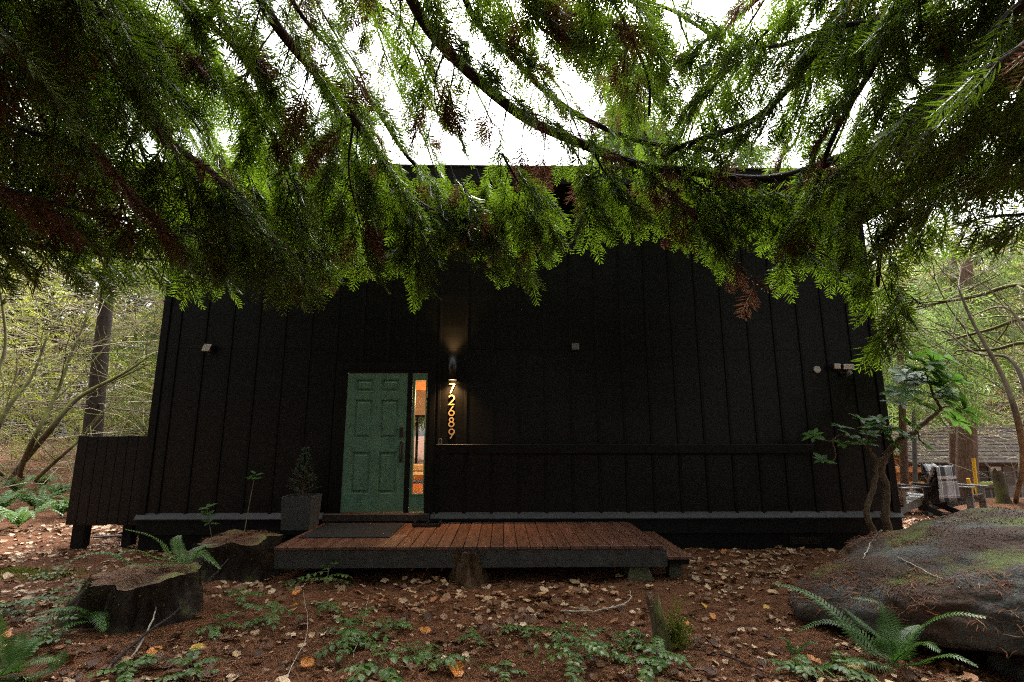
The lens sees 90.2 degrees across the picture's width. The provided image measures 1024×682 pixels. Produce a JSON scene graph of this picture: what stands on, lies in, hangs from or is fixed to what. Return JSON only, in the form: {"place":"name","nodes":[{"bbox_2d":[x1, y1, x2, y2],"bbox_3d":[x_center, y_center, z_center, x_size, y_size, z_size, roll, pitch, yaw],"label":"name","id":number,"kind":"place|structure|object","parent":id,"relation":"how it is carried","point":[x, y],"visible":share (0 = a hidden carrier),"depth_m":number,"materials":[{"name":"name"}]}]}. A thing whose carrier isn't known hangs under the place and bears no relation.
{"place":"outdoors","nodes":[
{"label":"outdoors","id":0,"kind":"place"},
{"bbox_2d":[0,203,168,505],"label":"wood","id":1,"kind":"object","parent":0,"point":[60,462],"depth_m":20.96,"materials":[{"name":"plant"}]},
{"bbox_2d":[413,464,422,479],"bbox_3d":[-2.338,3.177,12.257,2.100,0.406,0.800,0,-10,-1],"label":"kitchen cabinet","id":2,"kind":"object","parent":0,"point":[417,471],"visible":0.05,"depth_m":12.20,"materials":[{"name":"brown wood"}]},
{"bbox_2d":[0,436,1023,681],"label":"forest floor","id":3,"kind":"structure","parent":0,"point":[738,606],"depth_m":4.53,"materials":[{"name":"soil"}]},
{"bbox_2d":[0,488,35,507],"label":"sword fern","id":4,"kind":"object","parent":3,"relation":"on","point":[10,502],"visible":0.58,"depth_m":11.20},
{"bbox_2d":[0,476,54,491],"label":"sword fern","id":5,"kind":"object","parent":3,"relation":"on","point":[12,481],"visible":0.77,"depth_m":14.54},
{"bbox_2d":[0,595,60,616],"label":"oregon grape","id":6,"kind":"object","parent":3,"relation":"on","point":[25,602],"visible":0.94,"depth_m":4.57,"materials":[{"name":"green plant"}]},
{"bbox_2d":[0,614,67,681],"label":"sword fern","id":7,"kind":"object","parent":3,"relation":"on","point":[8,659],"visible":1,"depth_m":3.33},
{"bbox_2d":[0,500,68,526],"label":"sword fern","id":8,"kind":"object","parent":3,"relation":"on","point":[17,518],"visible":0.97,"depth_m":9.00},
{"bbox_2d":[0,488,70,508],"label":"sword fern","id":9,"kind":"object","parent":3,"relation":"on","point":[35,502],"visible":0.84,"depth_m":11.32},
{"bbox_2d":[5,495,68,515],"bbox_3d":[-9.279,3.425,10.661,1.739,0.415,1.593,-4,-11,19],"label":"sword fern","id":10,"kind":"object","parent":3,"relation":"on","point":[62,508],"visible":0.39,"depth_m":10.43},
{"bbox_2d":[6,473,67,485],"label":"sword fern","id":11,"kind":"object","parent":3,"relation":"on","point":[46,482],"visible":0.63,"depth_m":15.67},
{"bbox_2d":[0,629,76,664],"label":"oregon grape","id":12,"kind":"object","parent":3,"relation":"on","point":[48,639],"visible":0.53,"depth_m":3.76,"materials":[{"name":"green plant"}]},
{"bbox_2d":[13,482,71,497],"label":"sword fern","id":13,"kind":"object","parent":3,"relation":"on","point":[51,488],"visible":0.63,"depth_m":13.43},
{"bbox_2d":[0,565,97,582],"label":"ground moss","id":14,"kind":"object","parent":3,"relation":"on","point":[29,571],"visible":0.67,"depth_m":6.17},
{"bbox_2d":[28,565,72,581],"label":"oregon grape","id":15,"kind":"object","parent":3,"relation":"on","point":[44,574],"visible":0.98,"depth_m":5.98,"materials":[{"name":"green plant"}]},
{"bbox_2d":[24,608,88,638],"bbox_3d":[-3.701,2.314,4.184,0.436,0.176,0.446,9,-14,-41],"label":"oregon grape","id":16,"kind":"object","parent":3,"relation":"on","point":[43,628],"visible":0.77,"depth_m":4.14,"materials":[{"name":"green plant"}]},
{"bbox_2d":[37,588,80,605],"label":"oregon grape","id":17,"kind":"object","parent":3,"relation":"on","point":[61,598],"visible":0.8,"depth_m":4.74,"materials":[{"name":"green plant"}]},
{"bbox_2d":[34,606,110,641],"bbox_3d":[-3.409,2.240,4.129,0.414,0.199,0.704,-10,-14,43],"label":"sword fern","id":18,"kind":"object","parent":3,"relation":"on","point":[95,616],"visible":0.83,"depth_m":4.07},
{"bbox_2d":[0,284,161,480],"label":"vine maple","id":19,"kind":"object","parent":3,"relation":"on","point":[32,447],"visible":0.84,"depth_m":11.64,"materials":[{"name":"green plant"}]},
{"bbox_2d":[0,180,163,435],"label":"fir tree","id":20,"kind":"object","parent":3,"relation":"on","point":[104,320],"visible":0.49,"depth_m":14.28,"materials":[{"name":"brown plant"}]},
{"bbox_2d":[0,162,164,442],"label":"wood backdrop","id":21,"kind":"structure","parent":3,"relation":"on","point":[63,284],"depth_m":46.74,"materials":[{"name":"green plant"}]},
{"bbox_2d":[65,436,146,550],"bbox_3d":[-5.994,2.333,7.612,1.036,1.809,0.200,0,-10,-1],"label":"board screen","id":22,"kind":"object","parent":3,"relation":"on","point":[106,480],"visible":0.91,"depth_m":7.55,"materials":[{"name":"black"}]},
{"bbox_2d":[67,220,172,432],"bbox_3d":[-23.619,-2.598,34.149,7.929,20.652,8.610,2,-11,-8],"label":"conifer","id":23,"kind":"object","parent":3,"relation":"on","point":[139,318],"visible":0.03,"depth_m":32.59,"materials":[{"name":"plant"}]},
{"bbox_2d":[85,651,162,681],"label":"oregon grape","id":24,"kind":"object","parent":3,"relation":"on","point":[126,664],"visible":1,"depth_m":3.47,"materials":[{"name":"green plant"}]},
{"bbox_2d":[55,560,205,635],"bbox_3d":[-3.275,2.329,4.626,1.327,0.504,1.208,-2,-11,10],"label":"tree stump","id":25,"kind":"object","parent":3,"relation":"on","point":[130,597],"visible":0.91,"depth_m":4.38,"materials":[{"name":"wood"}]},
{"bbox_2d":[103,256,168,435],"bbox_3d":[-18.517,-1.526,28.921,7.454,17.520,7.784,-3,-11,17],"label":"conifer","id":26,"kind":"object","parent":3,"relation":"on","point":[145,345],"visible":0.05,"depth_m":27.17,"materials":[{"name":"plant"}]},
{"bbox_2d":[56,529,220,568],"bbox_3d":[-3.312,1.918,4.625,0.503,0.409,1.267,-9,-14,41],"label":"sword fern","id":27,"kind":"object","parent":3,"relation":"on","point":[198,552],"visible":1,"depth_m":4.81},
{"bbox_2d":[131,607,155,657],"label":"fallen twig","id":28,"kind":"object","parent":3,"relation":"on","point":[136,650],"visible":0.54,"depth_m":3.91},
{"bbox_2d":[102,558,228,673],"bbox_3d":[-2.907,2.315,4.505,0.064,0.294,2.067,1,-11,-8],"label":"fallen twig","id":29,"kind":"object","parent":3,"relation":"on","point":[127,649],"visible":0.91,"depth_m":3.96,"materials":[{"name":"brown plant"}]},
{"bbox_2d":[0,0,344,316],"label":"cedar tree","id":30,"kind":"object","parent":3,"relation":"on","point":[67,85],"visible":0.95,"depth_m":3.65,"materials":[{"name":"green plant"}]},
{"bbox_2d":[115,145,242,435],"bbox_3d":[-11.523,-1.392,21.702,7.379,14.962,6.745,7,-12,-32],"label":"conifer","id":31,"kind":"object","parent":3,"relation":"on","point":[149,381],"visible":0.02,"depth_m":18.12,"materials":[{"name":"plant"}]},
{"bbox_2d":[155,647,226,681],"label":"oregon grape","id":32,"kind":"object","parent":3,"relation":"on","point":[189,658],"visible":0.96,"depth_m":3.46,"materials":[{"name":"green plant"}]},
{"bbox_2d":[120,87,274,425],"bbox_3d":[-14.072,-3.620,25.869,8.610,20.652,7.929,3,-11,-18],"label":"conifer","id":33,"kind":"object","parent":3,"relation":"on","point":[155,356],"visible":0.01,"depth_m":22.84,"materials":[{"name":"plant"}]},
{"bbox_2d":[186,610,248,641],"bbox_3d":[-2.449,2.351,4.223,0.368,0.162,0.431,-4,-11,21],"label":"oregon grape","id":34,"kind":"object","parent":3,"relation":"on","point":[212,633],"visible":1,"depth_m":4.17,"materials":[{"name":"green plant"}]},
{"bbox_2d":[192,528,295,582],"bbox_3d":[-3.275,2.645,6.292,1.402,0.559,1.223,3,-11,-14],"label":"tree stump","id":35,"kind":"object","parent":3,"relation":"on","point":[251,556],"visible":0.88,"depth_m":5.91,"materials":[{"name":"wood"}]},
{"bbox_2d":[196,503,218,543],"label":"rhododendron sapling","id":36,"kind":"object","parent":35,"relation":"on","point":[207,513],"visible":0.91,"depth_m":6.04,"materials":[{"name":"green plant"}]},
{"bbox_2d":[242,471,262,541],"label":"rhododendron sapling","id":37,"kind":"object","parent":35,"relation":"on","point":[250,477],"visible":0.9,"depth_m":6.33,"materials":[{"name":"green plant"}]},
{"bbox_2d":[222,587,266,604],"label":"oregon grape","id":38,"kind":"object","parent":3,"relation":"on","point":[242,598],"visible":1,"depth_m":4.90,"materials":[{"name":"green plant"}]},
{"bbox_2d":[240,601,300,630],"bbox_3d":[-2.108,2.413,4.449,0.618,0.196,0.506,-8,-13,37],"label":"oregon grape","id":39,"kind":"object","parent":3,"relation":"on","point":[266,619],"visible":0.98,"depth_m":4.45,"materials":[{"name":"green plant"}]},
{"bbox_2d":[280,576,311,590],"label":"oregon grape","id":40,"kind":"object","parent":3,"relation":"on","point":[291,582],"visible":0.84,"depth_m":5.63,"materials":[{"name":"green plant"}]},
{"bbox_2d":[294,562,352,588],"bbox_3d":[-2.008,2.600,5.594,0.594,0.280,0.698,0,-10,-1],"label":"oregon grape","id":41,"kind":"object","parent":3,"relation":"on","point":[327,578],"visible":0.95,"depth_m":5.54,"materials":[{"name":"green plant"}]},
{"bbox_2d":[303,600,347,614],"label":"oregon grape","id":42,"kind":"object","parent":3,"relation":"on","point":[332,606],"visible":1,"depth_m":4.73,"materials":[{"name":"green plant"}]},
{"bbox_2d":[298,70,390,162],"bbox_3d":[-7.660,-2.964,22.787,6.780,18.555,7.794,4,-11,-23],"label":"conifer","id":43,"kind":"object","parent":3,"relation":"on","point":[329,123],"visible":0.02,"depth_m":23.52,"materials":[{"name":"plant"}]},
{"bbox_2d":[312,605,401,662],"bbox_3d":[-1.275,2.355,4.107,0.757,0.236,0.754,-7,-12,32],"label":"oregon grape","id":44,"kind":"object","parent":3,"relation":"on","point":[354,638],"visible":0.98,"depth_m":4.01,"materials":[{"name":"green plant"}]},
{"bbox_2d":[335,640,434,681],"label":"oregon grape","id":45,"kind":"object","parent":3,"relation":"on","point":[368,668],"visible":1,"depth_m":3.48,"materials":[{"name":"green plant"}]},
{"bbox_2d":[371,618,418,630],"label":"oregon grape","id":46,"kind":"object","parent":3,"relation":"on","point":[402,623],"visible":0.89,"depth_m":4.40,"materials":[{"name":"green plant"}]},
{"bbox_2d":[414,417,424,437],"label":"conifer","id":47,"kind":"object","parent":3,"relation":"on","point":[421,421],"visible":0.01,"depth_m":32.08,"materials":[{"name":"plant"}]},
{"bbox_2d":[399,644,440,667],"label":"oregon grape","id":48,"kind":"object","parent":3,"relation":"on","point":[420,654],"visible":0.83,"depth_m":3.74,"materials":[{"name":"green plant"}]},
{"bbox_2d":[424,648,474,669],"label":"oregon grape","id":49,"kind":"object","parent":3,"relation":"on","point":[446,661],"visible":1,"depth_m":3.63,"materials":[{"name":"green plant"}]},
{"bbox_2d":[446,541,489,588],"bbox_3d":[-0.497,2.594,5.894,0.570,0.500,0.515,-8,-13,37],"label":"tree stump","id":50,"kind":"object","parent":3,"relation":"on","point":[468,572],"visible":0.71,"depth_m":5.75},
{"bbox_2d":[455,628,489,646],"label":"oregon grape","id":51,"kind":"object","parent":3,"relation":"on","point":[466,636],"visible":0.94,"depth_m":4.03,"materials":[{"name":"green plant"}]},
{"bbox_2d":[476,660,527,681],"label":"oregon grape","id":52,"kind":"object","parent":3,"relation":"on","point":[497,668],"visible":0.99,"depth_m":3.56,"materials":[{"name":"green plant"}]},
{"bbox_2d":[498,624,544,642],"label":"oregon grape","id":53,"kind":"object","parent":3,"relation":"on","point":[526,627],"visible":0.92,"depth_m":4.22,"materials":[{"name":"green plant"}]},
{"bbox_2d":[133,161,917,552],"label":"house","id":54,"kind":"structure","parent":3,"relation":"on","point":[677,401],"depth_m":7.83,"materials":[{"name":"black"}]},
{"bbox_2d":[201,344,214,354],"bbox_3d":[-4.656,0.131,7.829,0.150,0.162,0.122,0,-10,-1],"label":"wall spotlight","id":55,"kind":"object","parent":54,"relation":"attached to","point":[209,349],"depth_m":7.78,"materials":[{"name":"black metal"}]},
{"bbox_2d":[340,373,407,511],"bbox_3d":[-2.057,1.500,7.666,0.914,2.035,0.136,0,-10,-1],"label":"front door","id":56,"kind":"structure","parent":54,"relation":"in","point":[373,475],"depth_m":7.66,"materials":[{"name":"green paint"}]},
{"bbox_2d":[415,415,424,463],"bbox_3d":[-2.598,3.062,15.456,2.700,1.620,0.100,0,-10,-1],"label":"back window","id":57,"kind":"structure","parent":54,"relation":"in","point":[417,416],"depth_m":15.43,"materials":[{"name":"black glass"}]},
{"bbox_2d":[448,383,454,438],"bbox_3d":[-0.921,1.064,7.772,0.116,0.837,0.015,0,-10,-1],"label":"house number","id":58,"kind":"object","parent":54,"relation":"attached to","point":[453,384],"visible":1,"depth_m":7.76,"materials":[{"name":"gold metal"}]},
{"bbox_2d":[448,355,457,379],"bbox_3d":[-0.907,0.415,7.822,0.140,0.370,0.174,0,-10,-1],"label":"wall lamp","id":59,"kind":"object","parent":54,"relation":"attached to","point":[452,367],"visible":1,"depth_m":7.75,"materials":[{"name":"black metal"}]},
{"bbox_2d":[571,343,578,353],"bbox_3d":[0.982,0.115,7.942,0.115,0.150,0.122,0,-10,-1],"label":"wall spotlight","id":60,"kind":"object","parent":54,"relation":"attached to","point":[574,346],"depth_m":7.89,"materials":[{"name":"black metal"}]},
{"bbox_2d":[831,363,853,376],"bbox_3d":[5.128,0.450,7.926,0.328,0.208,0.189,0,-10,-1],"label":"floodlight camera","id":61,"kind":"object","parent":54,"relation":"attached to","point":[843,369],"visible":0.99,"depth_m":7.89,"materials":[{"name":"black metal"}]},
{"bbox_2d":[527,622,582,643],"bbox_3d":[0.346,2.347,4.075,0.453,0.186,0.365,0,-10,-1],"label":"oregon grape","id":62,"kind":"object","parent":3,"relation":"on","point":[558,637],"visible":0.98,"depth_m":4.05,"materials":[{"name":"green plant"}]},
{"bbox_2d":[178,0,936,320],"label":"cedar tree","id":63,"kind":"object","parent":3,"relation":"on","point":[465,227],"visible":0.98,"depth_m":5.03,"materials":[{"name":"green plant"}]},
{"bbox_2d":[519,621,625,681],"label":"oregon grape","id":64,"kind":"object","parent":3,"relation":"on","point":[588,646],"visible":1,"depth_m":3.57,"materials":[{"name":"green plant"}]},
{"bbox_2d":[560,590,631,612],"bbox_3d":[0.906,2.512,4.872,0.910,0.062,0.298,7,-12,-32],"label":"fallen twig","id":65,"kind":"object","parent":3,"relation":"on","point":[598,609],"visible":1,"depth_m":4.71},
{"bbox_2d":[579,635,641,664],"bbox_3d":[0.751,2.340,3.842,0.460,0.176,0.348,2,-11,-9],"label":"oregon grape","id":66,"kind":"object","parent":3,"relation":"on","point":[622,657],"visible":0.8,"depth_m":3.80,"materials":[{"name":"green plant"}]},
{"bbox_2d":[611,628,651,647],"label":"oregon grape","id":67,"kind":"object","parent":3,"relation":"on","point":[628,640],"visible":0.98,"depth_m":4.01,"materials":[{"name":"green plant"}]},
{"bbox_2d":[581,40,693,165],"bbox_3d":[5.336,-3.907,21.862,8.907,21.206,7.749,-1,-11,7],"label":"conifer","id":68,"kind":"object","parent":3,"relation":"on","point":[613,145],"visible":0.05,"depth_m":22.33,"materials":[{"name":"plant"}]},
{"bbox_2d":[621,567,653,581],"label":"pier block","id":69,"kind":"structure","parent":3,"relation":"on","point":[636,573],"depth_m":5.86,"materials":[{"name":"concrete"}]},
{"bbox_2d":[274,522,667,568],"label":"deck","id":70,"kind":"structure","parent":69,"relation":"on","point":[552,544],"depth_m":5.85,"materials":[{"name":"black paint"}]},
{"bbox_2d":[281,494,321,529],"bbox_3d":[-2.896,2.341,7.012,0.407,0.428,0.407,0,-10,-1],"label":"planter","id":71,"kind":"object","parent":70,"relation":"on","point":[298,512],"visible":1,"depth_m":6.83,"materials":[{"name":"concrete"}]},
{"bbox_2d":[286,446,318,496],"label":"potted spruce","id":72,"kind":"object","parent":71,"relation":"on","point":[305,457],"visible":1,"depth_m":7.08,"materials":[{"name":"green plant"}]},
{"bbox_2d":[299,523,404,537],"bbox_3d":[-2.073,2.513,6.800,1.116,0.010,1.062,0,-10,-1],"label":"doormat","id":73,"kind":"object","parent":70,"relation":"on","point":[358,530],"visible":1,"depth_m":6.71,"materials":[{"name":"fabric"}]},
{"bbox_2d":[412,520,442,526],"bbox_3d":[-1.193,2.570,7.203,0.391,0.044,0.360,0,-10,-1],"label":"boot tray","id":74,"kind":"object","parent":70,"relation":"on","point":[426,523],"visible":1,"depth_m":7.18,"materials":[{"name":"black plastic"}]},
{"bbox_2d":[626,635,693,681],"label":"oregon grape","id":75,"kind":"object","parent":3,"relation":"on","point":[660,661],"visible":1,"depth_m":3.56,"materials":[{"name":"green plant"}]},
{"bbox_2d":[644,531,692,576],"bbox_3d":[1.927,2.796,6.633,0.297,0.342,1.560,0,-10,-1],"label":"deck step","id":76,"kind":"object","parent":3,"relation":"on","point":[678,558],"visible":0.62,"depth_m":6.05,"materials":[{"name":"black paint"}]},
{"bbox_2d":[646,590,696,651],"bbox_3d":[1.282,2.243,4.061,0.425,0.497,0.314,0,-10,-1],"label":"broken snag","id":77,"kind":"object","parent":3,"relation":"on","point":[661,629],"visible":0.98,"depth_m":4.03,"materials":[{"name":"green plant"}]},
{"bbox_2d":[695,645,777,676],"bbox_3d":[1.607,2.314,3.696,0.027,0.052,0.696,6,-12,-29],"label":"fallen twig","id":78,"kind":"object","parent":3,"relation":"on","point":[724,655],"visible":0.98,"depth_m":3.68,"materials":[{"name":"wood"}]},
{"bbox_2d":[716,137,776,167],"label":"conifer","id":79,"kind":"object","parent":3,"relation":"on","point":[763,162],"visible":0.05,"depth_m":28.45,"materials":[{"name":"plant"}]},
{"bbox_2d":[779,637,818,654],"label":"sword fern","id":80,"kind":"object","parent":3,"relation":"on","point":[789,646],"visible":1,"depth_m":3.80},
{"bbox_2d":[764,655,838,679],"bbox_3d":[1.966,2.271,3.528,0.444,0.147,0.342,5,-12,-26],"label":"oregon grape","id":81,"kind":"object","parent":3,"relation":"on","point":[793,666],"visible":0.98,"depth_m":3.49,"materials":[{"name":"green plant"}]},
{"bbox_2d":[632,0,1023,375],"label":"cedar tree","id":82,"kind":"object","parent":3,"relation":"on","point":[861,46],"visible":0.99,"depth_m":4.10,"materials":[{"name":"green plant"}]},
{"bbox_2d":[814,648,880,681],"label":"oregon grape","id":83,"kind":"object","parent":3,"relation":"on","point":[851,672],"visible":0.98,"depth_m":3.50,"materials":[{"name":"green plant"}]},
{"bbox_2d":[772,582,985,673],"bbox_3d":[2.632,2.122,3.760,1.337,0.469,0.690,-8,-13,37],"label":"sword fern","id":84,"kind":"object","parent":3,"relation":"on","point":[895,652],"visible":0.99,"depth_m":3.74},
{"bbox_2d":[802,347,981,533],"bbox_3d":[5.164,1.358,6.994,2.548,2.596,0.752,0,-10,-1],"label":"rhododendron","id":85,"kind":"object","parent":3,"relation":"on","point":[913,376],"visible":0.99,"depth_m":7.00,"materials":[{"name":"green plant"}]},
{"bbox_2d":[788,506,1023,656],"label":"boulder","id":86,"kind":"object","parent":3,"relation":"on","point":[976,555],"visible":0.91,"depth_m":4.30,"materials":[{"name":"stone"}]},
{"bbox_2d":[897,483,932,515],"bbox_3d":[8.340,3.248,11.028,1.019,1.004,0.800,2,-11,-11],"label":"garden chair","id":87,"kind":"object","parent":3,"relation":"on","point":[911,501],"visible":0.42,"depth_m":10.74,"materials":[{"name":"grey wood"}]},
{"bbox_2d":[898,472,959,516],"bbox_3d":[8.902,3.214,10.950,0.800,1.004,1.019,3,-11,-16],"label":"garden chair","id":88,"kind":"object","parent":3,"relation":"on","point":[932,494],"visible":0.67,"depth_m":10.74,"materials":[{"name":"brown wood"}]},
{"bbox_2d":[927,465,961,501],"bbox_3d":[8.994,2.969,10.671,0.589,0.723,0.257,3,-11,-16],"label":"plaid blanket","id":89,"kind":"object","parent":88,"relation":"on","point":[949,491],"visible":0.97,"depth_m":10.57,"materials":[{"name":"fabric"}]},
{"bbox_2d":[872,273,1013,490],"bbox_3d":[9.890,1.178,12.701,3.807,6.164,4.469,-4,-11,19],"label":"cedar tree","id":90,"kind":"object","parent":3,"relation":"on","point":[903,465],"visible":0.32,"depth_m":12.12,"materials":[{"name":"green plant"}]},
{"bbox_2d":[863,199,1023,425],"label":"wood backdrop","id":91,"kind":"structure","parent":3,"relation":"on","point":[1011,221],"depth_m":50.05,"materials":[{"name":"green plant"}]},
{"bbox_2d":[884,293,1006,490],"bbox_3d":[12.461,1.831,15.598,4.276,6.405,4.481,-7,-13,34],"label":"cedar tree","id":92,"kind":"object","parent":3,"relation":"on","point":[914,455],"visible":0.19,"depth_m":15.55,"materials":[{"name":"green plant"}]},
{"bbox_2d":[876,238,1023,385],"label":"vine maple","id":93,"kind":"object","parent":3,"relation":"on","point":[1007,323],"visible":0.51,"depth_m":9.56,"materials":[{"name":"green plant"}]},
{"bbox_2d":[923,470,988,508],"bbox_3d":[9.685,3.276,11.226,0.800,1.004,1.019,6,-12,-29],"label":"garden chair","id":94,"kind":"object","parent":3,"relation":"on","point":[968,499],"visible":0.5,"depth_m":10.95,"materials":[{"name":"grey wood"}]},
{"bbox_2d":[920,463,936,475],"bbox_3d":[9.517,2.947,11.593,0.565,0.324,0.207,6,-12,-28],"label":"plaid blanket","id":95,"kind":"object","parent":94,"relation":"on","point":[926,467],"visible":0.56,"depth_m":11.57,"materials":[{"name":"fabric"}]},
{"bbox_2d":[891,425,1023,497],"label":"neighbour house","id":96,"kind":"structure","parent":3,"relation":"on","point":[984,468],"depth_m":26.29,"materials":[{"name":"grey"}]},
{"bbox_2d":[979,467,990,497],"bbox_3d":[23.676,7.465,25.876,1.048,2.140,0.058,0,-10,-1],"label":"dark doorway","id":97,"kind":"structure","parent":96,"relation":"in","point":[981,469],"depth_m":25.96,"materials":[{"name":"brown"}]},
{"bbox_2d":[987,465,1014,484],"bbox_3d":[24.922,6.833,26.006,1.286,0.950,0.078,0,-10,-1],"label":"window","id":98,"kind":"structure","parent":96,"relation":"in","point":[1010,480],"depth_m":26.02,"materials":[{"name":"grey"}]},
{"bbox_2d":[898,208,1023,502],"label":"bare tree","id":99,"kind":"object","parent":3,"relation":"on","point":[1019,428],"visible":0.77,"depth_m":8.26,"materials":[{"name":"brown plant"}]},
{"bbox_2d":[903,231,1023,465],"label":"cedar tree","id":100,"kind":"object","parent":3,"relation":"on","point":[952,446],"visible":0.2,"depth_m":18.53,"materials":[{"name":"green plant"}]},
{"bbox_2d":[917,231,1023,496],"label":"cedar tree","id":101,"kind":"object","parent":3,"relation":"on","point":[966,450],"visible":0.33,"depth_m":17.25,"materials":[{"name":"green plant"}]},
{"bbox_2d":[971,458,977,495],"bbox_3d":[14.395,4.273,15.839,0.135,1.258,0.090,0,-10,-1],"label":"yellow post","id":102,"kind":"object","parent":3,"relation":"on","point":[974,471],"visible":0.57,"depth_m":15.84,"materials":[{"name":"orange paint"}]},
{"bbox_2d":[962,481,993,491],"bbox_3d":[15.503,4.820,16.837,1.682,0.344,0.361,3,-11,-18],"label":"fallen log","id":103,"kind":"object","parent":3,"relation":"on","point":[990,484],"visible":0.41,"depth_m":16.83,"materials":[{"name":"green wood"}]},
{"bbox_2d":[991,468,1012,503],"bbox_3d":[12.331,3.664,12.852,0.342,0.918,0.344,-10,-15,44],"label":"mossy stump","id":104,"kind":"object","parent":3,"relation":"on","point":[1002,496],"visible":0.95,"depth_m":12.79,"materials":[{"name":"green wood"}]},
{"bbox_2d":[980,470,1023,497],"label":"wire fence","id":105,"kind":"object","parent":3,"relation":"on","point":[990,474],"visible":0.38,"depth_m":18.61,"materials":[{"name":"grey metal"}]},
{"bbox_2d":[987,652,1023,681],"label":"boulder","id":106,"kind":"object","parent":3,"relation":"on","point":[1011,666],"visible":0.52,"depth_m":3.76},
{"bbox_2d":[2,0,1023,435],"label":"sky","id":107,"kind":"structure","parent":0,"point":[533,147],"materials":[{"name":"white"}]},
{"bbox_2d":[864,203,1023,490],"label":"wood","id":108,"kind":"object","parent":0,"point":[985,423],"depth_m":21.23,"materials":[{"name":"plant"}]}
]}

